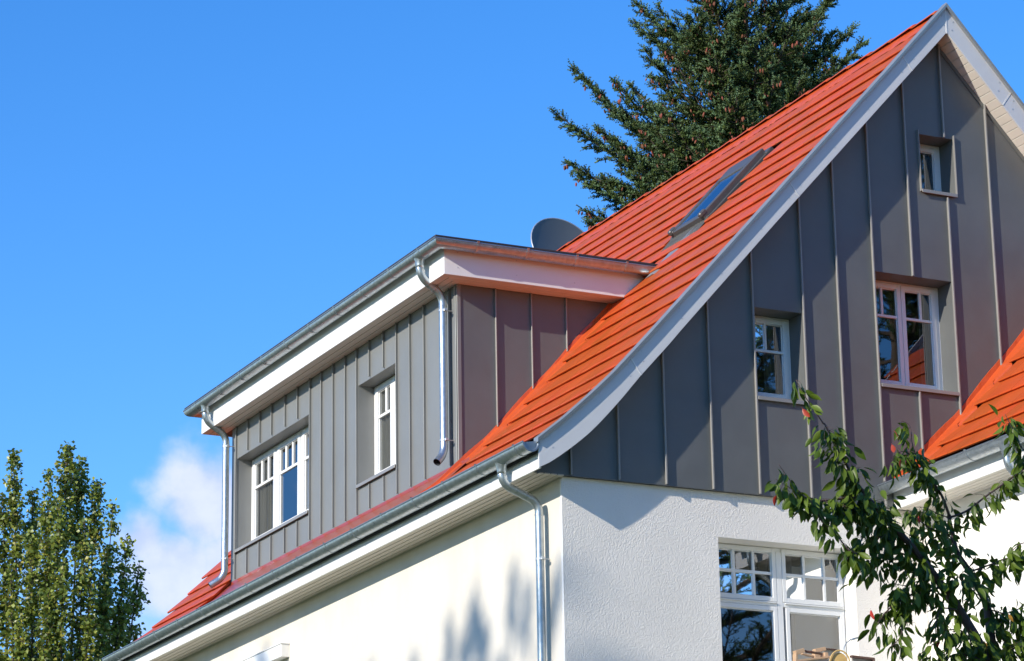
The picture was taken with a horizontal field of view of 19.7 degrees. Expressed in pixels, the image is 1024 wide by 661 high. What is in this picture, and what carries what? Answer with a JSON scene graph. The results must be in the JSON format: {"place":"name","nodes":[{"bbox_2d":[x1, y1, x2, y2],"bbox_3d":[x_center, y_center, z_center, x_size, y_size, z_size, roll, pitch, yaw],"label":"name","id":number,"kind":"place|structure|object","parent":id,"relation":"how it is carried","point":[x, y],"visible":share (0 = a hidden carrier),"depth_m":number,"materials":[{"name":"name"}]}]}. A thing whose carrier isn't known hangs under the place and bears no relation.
{"place":"outdoors","nodes":[
{"label":"outdoors","id":0,"kind":"place"},
{"bbox_2d":[0,440,150,660],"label":"poplar tree","id":1,"kind":"object","parent":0,"point":[56,521],"visible":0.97,"depth_m":59.87,"materials":[{"name":"green plant"}]},
{"bbox_2d":[0,0,1023,660],"label":"sky","id":2,"kind":"structure","parent":0,"point":[186,186],"materials":[{"name":"blue"}]},
{"bbox_2d":[102,3,1023,660],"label":"house","id":3,"kind":"structure","parent":0,"point":[586,445],"depth_m":31.20,"materials":[{"name":"grey metal"}]},
{"bbox_2d":[233,414,308,552],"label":"window","id":4,"kind":"structure","parent":3,"relation":"in","point":[269,455],"depth_m":36.69,"materials":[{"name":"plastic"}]},
{"bbox_2d":[356,363,395,488],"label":"window","id":5,"kind":"structure","parent":3,"relation":"in","point":[376,396],"depth_m":33.72,"materials":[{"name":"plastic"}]},
{"bbox_2d":[531,218,583,249],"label":"satellite dish","id":6,"kind":"object","parent":3,"relation":"attached to","point":[552,233],"visible":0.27,"depth_m":41.86,"materials":[{"name":"grey metal"}]},
{"bbox_2d":[754,307,807,404],"bbox_3d":[2.648,0.306,30.278,0.599,0.994,0.434,7,-18,-25],"label":"window","id":7,"kind":"structure","parent":3,"relation":"in","point":[767,321],"depth_m":30.43,"materials":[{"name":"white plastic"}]},
{"bbox_2d":[718,537,858,660],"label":"window","id":8,"kind":"structure","parent":3,"relation":"in","point":[777,600],"depth_m":29.90,"materials":[{"name":"paint"}]},
{"bbox_2d":[793,647,874,660],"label":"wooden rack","id":9,"kind":"object","parent":3,"relation":"on","point":[830,654],"visible":1,"depth_m":28.99,"materials":[{"name":"brown wood"}]},
{"bbox_2d":[843,637,857,653],"bbox_3d":[3.339,3.300,29.164,0.221,0.576,0.021,7,-18,-25],"label":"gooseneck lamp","id":10,"kind":"object","parent":3,"relation":"in","point":[855,638],"visible":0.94,"depth_m":29.24,"materials":[{"name":"metal"}]},
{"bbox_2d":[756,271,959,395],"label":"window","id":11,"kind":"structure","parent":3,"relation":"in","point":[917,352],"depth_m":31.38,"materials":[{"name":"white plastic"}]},
{"bbox_2d":[919,134,957,197],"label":"window","id":12,"kind":"structure","parent":3,"relation":"in","point":[936,153],"depth_m":31.95,"materials":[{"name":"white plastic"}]},
{"bbox_2d":[547,0,870,229],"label":"fir tree","id":13,"kind":"object","parent":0,"point":[752,83],"visible":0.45,"depth_m":54.52,"materials":[{"name":"green plant"}]},
{"bbox_2d":[764,380,1023,660],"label":"cherry tree","id":14,"kind":"object","parent":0,"point":[866,514],"visible":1,"depth_m":22.82,"materials":[{"name":"green plant"}]}
]}

